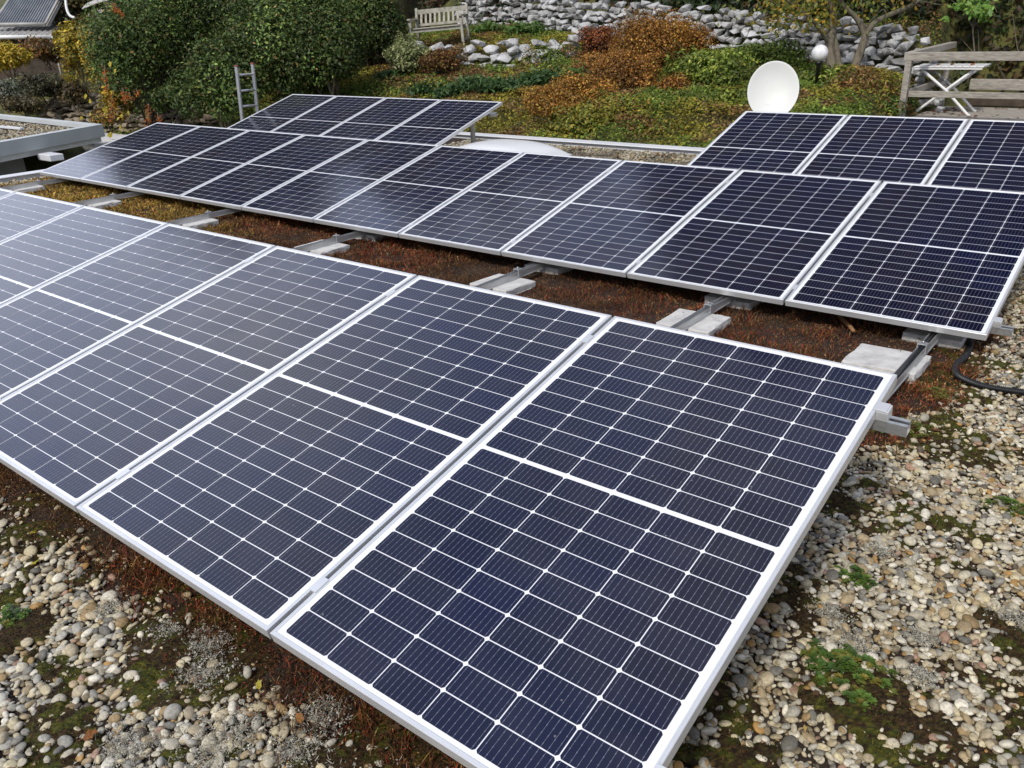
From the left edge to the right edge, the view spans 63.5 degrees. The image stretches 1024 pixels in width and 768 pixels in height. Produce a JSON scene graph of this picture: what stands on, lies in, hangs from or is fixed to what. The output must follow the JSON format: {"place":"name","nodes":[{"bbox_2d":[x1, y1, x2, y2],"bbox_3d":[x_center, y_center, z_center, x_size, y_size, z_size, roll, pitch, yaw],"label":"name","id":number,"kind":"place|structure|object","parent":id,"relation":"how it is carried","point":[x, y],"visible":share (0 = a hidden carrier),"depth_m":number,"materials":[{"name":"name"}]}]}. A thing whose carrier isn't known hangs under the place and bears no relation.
{"place":"outdoors","nodes":[
{"label":"outdoors","id":0,"kind":"place"},
{"bbox_2d":[234,62,258,119],"bbox_3d":[-4.173,-4.247,13.183,0.185,1.620,0.332,16,29,35],"label":"ladder","id":1,"kind":"object","parent":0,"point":[239,91],"visible":0.49,"depth_m":12.98,"materials":[{"name":"metal"}]},
{"bbox_2d":[0,137,1023,767],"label":"gravel","id":2,"kind":"structure","parent":0,"point":[90,639],"depth_m":2.47,"materials":[{"name":"gravel"}]},
{"bbox_2d":[0,603,31,627],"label":"stonecrop","id":3,"kind":"object","parent":2,"relation":"on","point":[6,614],"visible":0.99,"depth_m":2.59,"materials":[{"name":"green plant"}]},
{"bbox_2d":[74,537,1023,767],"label":"lichen","id":4,"kind":"object","parent":2,"relation":"on","point":[315,718],"visible":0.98,"depth_m":2.23},
{"bbox_2d":[800,638,899,696],"bbox_3d":[0.923,0.775,2.276,0.286,0.060,0.211,16,29,35],"label":"stonecrop","id":5,"kind":"object","parent":2,"relation":"on","point":[843,655],"visible":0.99,"depth_m":2.27,"materials":[{"name":"green plant"}]},
{"bbox_2d":[829,564,878,591],"bbox_3d":[1.092,0.612,2.642,0.130,0.050,0.135,-3,24,-3],"label":"stonecrop","id":6,"kind":"object","parent":2,"relation":"on","point":[859,576],"visible":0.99,"depth_m":2.63,"materials":[{"name":"green plant"}]},
{"bbox_2d":[842,687,877,711],"bbox_3d":[0.908,0.825,2.176,0.082,0.043,0.098,-16,27,-29],"label":"stonecrop","id":7,"kind":"object","parent":2,"relation":"on","point":[862,694],"visible":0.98,"depth_m":2.16,"materials":[{"name":"green plant"}]},
{"bbox_2d":[951,338,1023,395],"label":"corrugated hose","id":8,"kind":"object","parent":2,"relation":"on","point":[961,360],"visible":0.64,"depth_m":3.97,"materials":[{"name":"black plastic"}]},
{"bbox_2d":[0,138,1023,767],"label":"moss ground cover","id":9,"kind":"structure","parent":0,"point":[794,340],"depth_m":3.27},
{"bbox_2d":[0,169,44,182],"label":"roof edge trim","id":10,"kind":"structure","parent":9,"relation":"attached to","point":[18,176],"depth_m":10.70,"materials":[{"name":"metal"}]},
{"bbox_2d":[165,208,243,224],"bbox_3d":[-3.311,-1.563,7.316,0.050,0.446,5.210,16,29,35],"label":"base rail","id":11,"kind":"object","parent":9,"relation":"on","point":[208,214],"visible":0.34,"depth_m":7.83,"materials":[{"name":"metal"}]},
{"bbox_2d":[292,231,371,251],"bbox_3d":[-1.866,-1.148,6.254,0.050,0.446,5.210,16,29,35],"label":"base rail","id":12,"kind":"object","parent":9,"relation":"on","point":[336,238],"visible":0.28,"depth_m":6.76,"materials":[{"name":"metal"}]},
{"bbox_2d":[470,123,475,142],"bbox_3d":[-0.928,-2.959,10.184,0.050,0.547,1.950,16,29,35],"label":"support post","id":13,"kind":"object","parent":9,"relation":"on","point":[472,134],"visible":0.03,"depth_m":10.65,"materials":[{"name":"metal"}]},
{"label":"cross rail","id":14,"kind":"object","parent":13,"relation":"attached to","visible":0},
{"bbox_2d":[228,94,335,131],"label":"solar panel","id":15,"kind":"object","parent":14,"relation":"attached to","point":[276,115],"visible":0.79,"depth_m":12.23,"materials":[{"name":"glass"}]},
{"bbox_2d":[271,96,385,135],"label":"solar panel","id":16,"kind":"object","parent":14,"relation":"attached to","point":[325,117],"visible":0.74,"depth_m":11.62,"materials":[{"name":"glass"}]},
{"bbox_2d":[320,98,440,139],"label":"solar panel","id":17,"kind":"object","parent":14,"relation":"attached to","point":[380,119],"visible":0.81,"depth_m":11.00,"materials":[{"name":"glass"}]},
{"bbox_2d":[376,100,502,144],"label":"solar panel","id":18,"kind":"object","parent":14,"relation":"attached to","point":[440,122],"visible":0.76,"depth_m":10.38,"materials":[{"name":"glass"}]},
{"bbox_2d":[470,274,535,294],"bbox_3d":[-0.065,-0.673,5.649,0.337,0.056,0.315,17,29,37],"label":"concrete slab","id":19,"kind":"object","parent":9,"relation":"on","point":[517,286],"depth_m":5.59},
{"bbox_2d":[0,175,1019,767],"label":"sedum","id":20,"kind":"object","parent":9,"relation":"on","point":[176,207],"visible":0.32,"depth_m":4.67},
{"bbox_2d":[0,266,1023,767],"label":"moss","id":21,"kind":"object","parent":9,"relation":"on","point":[730,750],"visible":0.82,"depth_m":2.31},
{"bbox_2d":[474,262,551,289],"bbox_3d":[-0.383,-0.722,5.164,0.050,0.446,5.210,16,29,35],"label":"base rail","id":22,"kind":"object","parent":9,"relation":"on","point":[517,273],"visible":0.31,"depth_m":5.67,"materials":[{"name":"metal"}]},
{"bbox_2d":[459,139,571,155],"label":"skylight dome","id":23,"kind":"structure","parent":9,"relation":"on","point":[524,146],"depth_m":9.77,"materials":[{"name":"plastic"}]},
{"bbox_2d":[453,132,704,154],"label":"roof edge trim","id":24,"kind":"structure","parent":9,"relation":"attached to","point":[628,146],"depth_m":11.72,"materials":[{"name":"metal"}]},
{"bbox_2d":[656,309,730,335],"bbox_3d":[1.057,-0.351,4.824,0.338,0.056,0.314,14,29,34],"label":"concrete slab","id":25,"kind":"object","parent":9,"relation":"on","point":[707,326],"depth_m":4.78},
{"bbox_2d":[670,295,738,329],"bbox_3d":[0.740,-0.399,4.339,0.050,0.446,5.210,16,29,35],"label":"base rail","id":26,"kind":"object","parent":9,"relation":"on","point":[699,315],"visible":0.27,"depth_m":4.85,"materials":[{"name":"metal"}]},
{"bbox_2d":[841,343,931,383],"bbox_3d":[1.901,-0.108,4.203,0.357,0.056,0.318,16,29,37],"label":"concrete slab","id":27,"kind":"object","parent":9,"relation":"on","point":[879,358],"depth_m":4.18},
{"bbox_2d":[885,331,943,402],"bbox_3d":[1.666,-0.133,3.658,0.050,0.446,5.210,16,29,35],"label":"base rail","id":28,"kind":"object","parent":9,"relation":"on","point":[901,379],"visible":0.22,"depth_m":4.11,"materials":[{"name":"metal"}]},
{"bbox_2d":[0,399,665,767],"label":"cross rail","id":29,"kind":"object","parent":28,"relation":"attached to","point":[317,585],"visible":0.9,"depth_m":2.29,"materials":[{"name":"metal"}]},
{"bbox_2d":[0,192,83,242],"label":"solar panel","id":30,"kind":"object","parent":29,"relation":"on","point":[20,212],"visible":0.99,"depth_m":5.74,"materials":[{"name":"glass"}]},
{"bbox_2d":[0,206,167,304],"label":"solar panel","id":31,"kind":"object","parent":29,"relation":"on","point":[36,257],"visible":0.99,"depth_m":5.04,"materials":[{"name":"glass"}]},
{"bbox_2d":[0,223,274,398],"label":"solar panel","id":32,"kind":"object","parent":29,"relation":"on","point":[49,326],"visible":0.98,"depth_m":4.27,"materials":[{"name":"glass"}]},
{"bbox_2d":[0,246,416,512],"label":"solar panel","id":33,"kind":"object","parent":29,"relation":"on","point":[78,430],"visible":1,"depth_m":3.50,"materials":[{"name":"glass"}]},
{"bbox_2d":[76,275,611,638],"bbox_3d":[-0.536,0.087,3.013,1.044,0.035,1.736,16,42,35],"label":"solar panel","id":34,"kind":"object","parent":29,"relation":"on","point":[264,506],"visible":0.98,"depth_m":2.84,"materials":[{"name":"glass"}]},
{"bbox_2d":[270,316,896,767],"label":"solar panel","id":35,"kind":"object","parent":29,"relation":"attached to","point":[582,556],"visible":1,"depth_m":2.22,"materials":[{"name":"glass"}]},
{"bbox_2d":[3,97,910,437],"bbox_3d":[-5.468,-2.412,8.117,18.104,0.612,1.555,16,29,35],"label":"cross rail","id":36,"kind":"object","parent":28,"relation":"attached to","point":[887,421],"visible":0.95,"depth_m":2.50,"materials":[{"name":"metal"}]},
{"bbox_2d":[89,172,1013,336],"bbox_3d":[-4.215,-3.262,11.398,20.257,0.226,3.836,16,29,35],"label":"cross rail","id":37,"kind":"object","parent":28,"relation":"attached to","point":[998,328],"visible":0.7,"depth_m":4.27,"materials":[{"name":"metal"}]},
{"bbox_2d":[39,122,199,181],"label":"solar panel","id":38,"kind":"object","parent":37,"relation":"attached to","point":[78,167],"visible":1,"depth_m":10.45,"materials":[{"name":"glass"}]},
{"bbox_2d":[80,126,248,189],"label":"solar panel","id":39,"kind":"object","parent":37,"relation":"attached to","point":[125,173],"visible":1,"depth_m":9.83,"materials":[{"name":"glass"}]},
{"bbox_2d":[126,130,304,198],"bbox_3d":[-3.299,-2.498,9.287,1.044,0.035,1.736,16,43,35],"label":"solar panel","id":40,"kind":"object","parent":37,"relation":"attached to","point":[177,180],"visible":0.98,"depth_m":9.21,"materials":[{"name":"glass"}]},
{"bbox_2d":[180,134,367,209],"bbox_3d":[-2.469,-2.258,8.676,1.044,0.035,1.736,16,43,35],"label":"solar panel","id":41,"kind":"object","parent":37,"relation":"attached to","point":[241,186],"visible":0.99,"depth_m":8.60,"materials":[{"name":"glass"}]},
{"bbox_2d":[241,140,439,222],"bbox_3d":[-1.639,-2.019,8.064,1.044,0.035,1.736,16,43,35],"label":"solar panel","id":42,"kind":"object","parent":37,"relation":"attached to","point":[311,195],"visible":0.99,"depth_m":7.98,"materials":[{"name":"glass"}]},
{"bbox_2d":[313,145,523,236],"bbox_3d":[-0.810,-1.780,7.452,1.044,0.038,1.736,16,43,35],"label":"solar panel","id":43,"kind":"object","parent":37,"relation":"attached to","point":[395,204],"visible":0.99,"depth_m":7.37,"materials":[{"name":"glass"}]},
{"bbox_2d":[399,152,622,255],"bbox_3d":[0.019,-1.540,6.841,1.044,0.038,1.736,16,43,35],"label":"solar panel","id":44,"kind":"object","parent":37,"relation":"attached to","point":[498,211],"visible":0.99,"depth_m":6.75,"materials":[{"name":"glass"}]},
{"bbox_2d":[501,160,739,276],"bbox_3d":[0.849,-1.301,6.229,1.044,0.035,1.736,16,43,35],"label":"solar panel","id":45,"kind":"object","parent":37,"relation":"attached to","point":[622,218],"visible":1,"depth_m":6.13,"materials":[{"name":"glass"}]},
{"bbox_2d":[627,170,880,304],"bbox_3d":[1.678,-1.062,5.618,1.044,0.035,1.736,16,43,35],"label":"solar panel","id":46,"kind":"object","parent":37,"relation":"attached to","point":[768,237],"visible":1,"depth_m":5.51,"materials":[{"name":"glass"}]},
{"bbox_2d":[785,181,1023,340],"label":"solar panel","id":47,"kind":"object","parent":37,"relation":"attached to","point":[943,259],"visible":1,"depth_m":4.87,"materials":[{"name":"glass"}]},
{"bbox_2d":[902,327,966,349],"bbox_3d":[2.348,-0.281,4.563,0.306,0.054,0.307,14,29,35],"label":"concrete slab","id":48,"kind":"object","parent":9,"relation":"on","point":[912,335],"depth_m":4.45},
{"bbox_2d":[0,0,1023,171],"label":"hillside","id":49,"kind":"structure","parent":0,"point":[33,163],"depth_m":14.19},
{"bbox_2d":[0,39,33,81],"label":"shrub","id":50,"kind":"object","parent":49,"relation":"on","point":[14,55],"visible":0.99,"depth_m":19.23,"materials":[{"name":"yellow plant"}]},
{"bbox_2d":[0,78,33,98],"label":"shrub","id":51,"kind":"object","parent":49,"relation":"on","point":[6,86],"visible":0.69,"depth_m":18.30,"materials":[{"name":"green plant"}]},
{"bbox_2d":[0,93,50,116],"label":"shrub","id":52,"kind":"object","parent":49,"relation":"on","point":[28,104],"visible":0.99,"depth_m":17.53,"materials":[{"name":"green plant"}]},
{"bbox_2d":[0,20,70,79],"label":"shed","id":53,"kind":"structure","parent":49,"relation":"on","point":[36,66],"depth_m":22.43,"materials":[{"name":"white paint"}]},
{"bbox_2d":[0,0,63,26],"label":"tube collector","id":54,"kind":"object","parent":53,"relation":"on","point":[25,13],"visible":1,"depth_m":22.46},
{"bbox_2d":[18,35,63,69],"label":"shrub","id":55,"kind":"object","parent":49,"relation":"on","point":[42,50],"visible":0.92,"depth_m":20.25,"materials":[{"name":"brown plant"}]},
{"bbox_2d":[0,114,104,175],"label":"neighbour building","id":56,"kind":"structure","parent":49,"relation":"on","point":[22,137],"depth_m":12.85,"materials":[{"name":"grey metal"}]},
{"bbox_2d":[51,0,103,28],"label":"shrub","id":57,"kind":"object","parent":49,"relation":"on","point":[75,7],"visible":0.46,"depth_m":23.07,"materials":[{"name":"green plant"}]},
{"bbox_2d":[87,106,130,129],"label":"shrub","id":58,"kind":"object","parent":49,"relation":"on","point":[98,116],"visible":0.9,"depth_m":15.44,"materials":[{"name":"yellow plant"}]},
{"bbox_2d":[95,82,133,121],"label":"shrub","id":59,"kind":"object","parent":49,"relation":"on","point":[105,96],"visible":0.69,"depth_m":15.66,"materials":[{"name":"yellow plant"}]},
{"bbox_2d":[39,92,218,132],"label":"stone wall","id":60,"kind":"structure","parent":49,"relation":"on","point":[64,114],"depth_m":17.90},
{"bbox_2d":[14,71,65,107],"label":"shrub","id":61,"kind":"object","parent":60,"relation":"on","point":[49,83],"visible":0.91,"depth_m":17.97,"materials":[{"name":"green plant"}]},
{"bbox_2d":[53,29,88,90],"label":"shrub","id":62,"kind":"object","parent":60,"relation":"on","point":[69,50],"visible":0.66,"depth_m":17.34,"materials":[{"name":"yellow plant"}]},
{"bbox_2d":[55,79,89,110],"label":"shrub","id":63,"kind":"object","parent":60,"relation":"on","point":[72,94],"visible":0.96,"depth_m":17.81,"materials":[{"name":"brown plant"}]},
{"bbox_2d":[77,0,196,125],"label":"evergreen shrub","id":64,"kind":"object","parent":49,"relation":"on","point":[134,52],"visible":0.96,"depth_m":15.64,"materials":[{"name":"green plant"}]},
{"bbox_2d":[148,83,193,123],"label":"shrub","id":65,"kind":"object","parent":49,"relation":"on","point":[160,103],"visible":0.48,"depth_m":15.41,"materials":[{"name":"green plant"}]},
{"bbox_2d":[104,0,258,90],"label":"evergreen shrub","id":66,"kind":"object","parent":49,"relation":"on","point":[198,15],"visible":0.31,"depth_m":16.52,"materials":[{"name":"green plant"}]},
{"bbox_2d":[161,31,272,127],"bbox_3d":[-5.399,-5.430,15.348,1.997,2.063,2.154,-4,24,-6],"label":"evergreen shrub","id":67,"kind":"object","parent":49,"relation":"on","point":[210,76],"visible":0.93,"depth_m":14.86,"materials":[{"name":"green plant"}]},
{"bbox_2d":[199,0,343,103],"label":"evergreen shrub","id":68,"kind":"object","parent":49,"relation":"on","point":[265,27],"visible":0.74,"depth_m":15.15,"materials":[{"name":"green plant"}]},
{"bbox_2d":[282,0,378,95],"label":"evergreen shrub","id":69,"kind":"object","parent":49,"relation":"on","point":[334,39],"visible":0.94,"depth_m":15.10,"materials":[{"name":"green plant"}]},
{"bbox_2d":[331,0,414,65],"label":"evergreen shrub","id":70,"kind":"object","parent":49,"relation":"on","point":[386,19],"visible":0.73,"depth_m":16.91,"materials":[{"name":"green plant"}]},
{"bbox_2d":[380,37,430,72],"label":"garden shrub","id":71,"kind":"object","parent":49,"relation":"on","point":[401,55],"visible":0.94,"depth_m":16.38,"materials":[{"name":"green plant"}]},
{"bbox_2d":[407,3,469,46],"bbox_3d":[-1.532,-7.531,17.482,1.185,0.836,0.673,0,25,12],"label":"garden bench","id":72,"kind":"object","parent":49,"relation":"on","point":[417,30],"visible":0.83,"depth_m":17.56,"materials":[{"name":"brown wood"}]},
{"bbox_2d":[416,45,463,74],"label":"garden shrub","id":73,"kind":"object","parent":49,"relation":"on","point":[439,59],"visible":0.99,"depth_m":16.00,"materials":[{"name":"brown plant"}]},
{"bbox_2d":[382,34,585,67],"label":"stone wall","id":74,"kind":"structure","parent":49,"relation":"on","point":[515,49],"depth_m":16.05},
{"bbox_2d":[462,72,510,92],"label":"perennial clump","id":75,"kind":"object","parent":49,"relation":"on","point":[487,84],"visible":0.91,"depth_m":14.78,"materials":[{"name":"green plant"}]},
{"bbox_2d":[31,8,945,147],"bbox_3d":[-2.615,-6.205,16.561,19.170,2.006,8.660,16,29,35],"label":"ground cover","id":76,"kind":"object","parent":49,"relation":"on","point":[872,72],"visible":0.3,"depth_m":13.40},
{"bbox_2d":[498,19,552,33],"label":"perennial clump","id":77,"kind":"object","parent":49,"relation":"on","point":[533,26],"visible":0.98,"depth_m":18.20,"materials":[{"name":"green plant"}]},
{"bbox_2d":[513,67,565,83],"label":"perennial clump","id":78,"kind":"object","parent":49,"relation":"on","point":[547,74],"visible":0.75,"depth_m":14.71,"materials":[{"name":"green plant"}]},
{"bbox_2d":[517,83,588,120],"bbox_3d":[0.701,-4.481,13.256,1.368,0.709,1.085,16,29,35],"label":"garden shrub","id":79,"kind":"object","parent":49,"relation":"on","point":[548,99],"visible":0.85,"depth_m":13.09,"materials":[{"name":"orange plant"}]},
{"bbox_2d":[524,102,611,134],"bbox_3d":[1.009,-4.062,12.707,1.359,0.511,0.923,16,29,35],"label":"garden shrub","id":80,"kind":"object","parent":49,"relation":"on","point":[568,120],"visible":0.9,"depth_m":12.59,"materials":[{"name":"green plant"}]},
{"bbox_2d":[542,70,622,102],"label":"garden shrub","id":81,"kind":"object","parent":49,"relation":"on","point":[582,86],"visible":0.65,"depth_m":13.41,"materials":[{"name":"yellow plant"}]},
{"bbox_2d":[576,23,620,54],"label":"garden shrub","id":82,"kind":"object","parent":49,"relation":"on","point":[593,40],"visible":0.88,"depth_m":15.70,"materials":[{"name":"brown plant"}]},
{"bbox_2d":[573,46,663,88],"bbox_3d":[1.885,-5.354,14.257,1.695,1.214,1.372,16,29,35],"label":"garden shrub","id":83,"kind":"object","parent":49,"relation":"on","point":[619,68],"visible":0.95,"depth_m":13.85,"materials":[{"name":"orange plant"}]},
{"bbox_2d":[579,89,663,123],"bbox_3d":[1.578,-4.274,12.932,1.631,0.630,0.990,16,29,35],"label":"garden shrub","id":84,"kind":"object","parent":49,"relation":"on","point":[615,100],"visible":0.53,"depth_m":12.69,"materials":[{"name":"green plant"}]},
{"bbox_2d":[601,2,708,65],"bbox_3d":[2.507,-6.135,15.002,1.952,1.443,1.773,16,29,35],"label":"garden shrub","id":85,"kind":"object","parent":49,"relation":"on","point":[661,36],"visible":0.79,"depth_m":14.59,"materials":[{"name":"orange plant"}]},
{"bbox_2d":[625,115,688,136],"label":"garden shrub","id":86,"kind":"object","parent":49,"relation":"on","point":[662,130],"visible":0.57,"depth_m":12.04,"materials":[{"name":"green plant"}]},
{"bbox_2d":[655,69,706,90],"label":"garden shrub","id":87,"kind":"object","parent":49,"relation":"on","point":[669,81],"visible":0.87,"depth_m":13.60,"materials":[{"name":"orange plant"}]},
{"bbox_2d":[669,14,719,60],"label":"garden shrub","id":88,"kind":"object","parent":49,"relation":"on","point":[703,29],"visible":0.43,"depth_m":14.91,"materials":[{"name":"brown plant"}]},
{"bbox_2d":[454,0,950,111],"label":"stone wall","id":89,"kind":"structure","parent":49,"relation":"on","point":[895,45],"depth_m":15.67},
{"bbox_2d":[661,41,761,89],"bbox_3d":[3.434,-5.168,13.872,1.773,1.115,1.587,-1,24,3],"label":"garden shrub","id":90,"kind":"object","parent":49,"relation":"on","point":[708,66],"visible":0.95,"depth_m":13.56,"materials":[{"name":"green plant"}]},
{"bbox_2d":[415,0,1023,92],"bbox_3d":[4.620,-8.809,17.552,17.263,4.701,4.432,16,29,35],"label":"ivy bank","id":91,"kind":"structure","parent":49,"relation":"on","point":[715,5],"depth_m":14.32,"materials":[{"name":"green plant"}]},
{"bbox_2d":[693,84,749,106],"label":"garden shrub","id":92,"kind":"object","parent":49,"relation":"on","point":[740,94],"visible":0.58,"depth_m":12.62,"materials":[{"name":"green plant"}]},
{"bbox_2d":[728,38,815,67],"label":"garden shrub","id":93,"kind":"object","parent":49,"relation":"on","point":[770,52],"visible":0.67,"depth_m":14.31,"materials":[{"name":"green plant"}]},
{"bbox_2d":[747,61,798,112],"bbox_3d":[3.179,-3.294,10.000,0.631,1.136,0.938,16,29,35],"label":"satellite dish","id":94,"kind":"object","parent":49,"relation":"on","point":[773,86],"visible":0.85,"depth_m":9.93,"materials":[{"name":"beige paint"}]},
{"bbox_2d":[796,64,865,86],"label":"garden shrub","id":95,"kind":"object","parent":49,"relation":"on","point":[826,74],"visible":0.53,"depth_m":13.12,"materials":[{"name":"green plant"}]},
{"bbox_2d":[717,0,973,72],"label":"fruit tree","id":96,"kind":"object","parent":49,"relation":"on","point":[832,46],"visible":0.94,"depth_m":13.24,"materials":[{"name":"yellow plant"}]},
{"bbox_2d":[873,90,920,116],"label":"garden shrub","id":97,"kind":"object","parent":49,"relation":"on","point":[894,98],"visible":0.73,"depth_m":12.22,"materials":[{"name":"green plant"}]},
{"bbox_2d":[911,106,1023,120],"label":"terrace deck","id":98,"kind":"structure","parent":49,"relation":"on","point":[1012,114],"depth_m":12.94,"materials":[{"name":"grey wood"}]},
{"bbox_2d":[914,63,990,115],"bbox_3d":[6.882,-4.642,13.047,0.972,0.733,0.740,14,28,33],"label":"folding table","id":99,"kind":"object","parent":98,"relation":"on","point":[959,66],"visible":0.95,"depth_m":12.82,"materials":[{"name":"white paint"}]},
{"bbox_2d":[897,42,1023,116],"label":"timber railing","id":100,"kind":"object","parent":98,"relation":"on","point":[932,53],"visible":0.77,"depth_m":11.78,"materials":[{"name":"grey wood"}]},
{"bbox_2d":[940,0,1010,67],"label":"sapling","id":101,"kind":"object","parent":49,"relation":"on","point":[984,9],"visible":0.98,"depth_m":13.71,"materials":[{"name":"green plant"}]},
{"bbox_2d":[967,92,1023,106],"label":"timber sleeper","id":102,"kind":"object","parent":49,"relation":"on","point":[997,102],"visible":0.39,"depth_m":13.68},
{"bbox_2d":[969,79,1023,90],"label":"timber edging","id":103,"kind":"object","parent":102,"relation":"on","point":[999,84],"visible":1,"depth_m":13.57,"materials":[{"name":"grey wood"}]},
{"bbox_3d":[3.248,-1.759,7.115,0.050,0.547,1.950,16,29,35],"label":"base rail","id":104,"kind":"object","parent":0,"visible":0},
{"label":"cross rail","id":105,"kind":"object","parent":104,"relation":"on","visible":0},
{"bbox_2d":[688,111,847,173],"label":"solar panel","id":106,"kind":"object","parent":105,"relation":"attached to","point":[784,142],"visible":0.76,"depth_m":7.89,"materials":[{"name":"glass"}]},
{"bbox_2d":[797,115,968,184],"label":"solar panel","id":107,"kind":"object","parent":105,"relation":"attached to","point":[913,150],"visible":0.77,"depth_m":7.27,"materials":[{"name":"glass"}]},
{"bbox_2d":[926,119,1023,191],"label":"solar panel","id":108,"kind":"object","parent":105,"relation":"attached to","point":[986,154],"visible":0.62,"depth_m":6.76,"materials":[{"name":"glass"}]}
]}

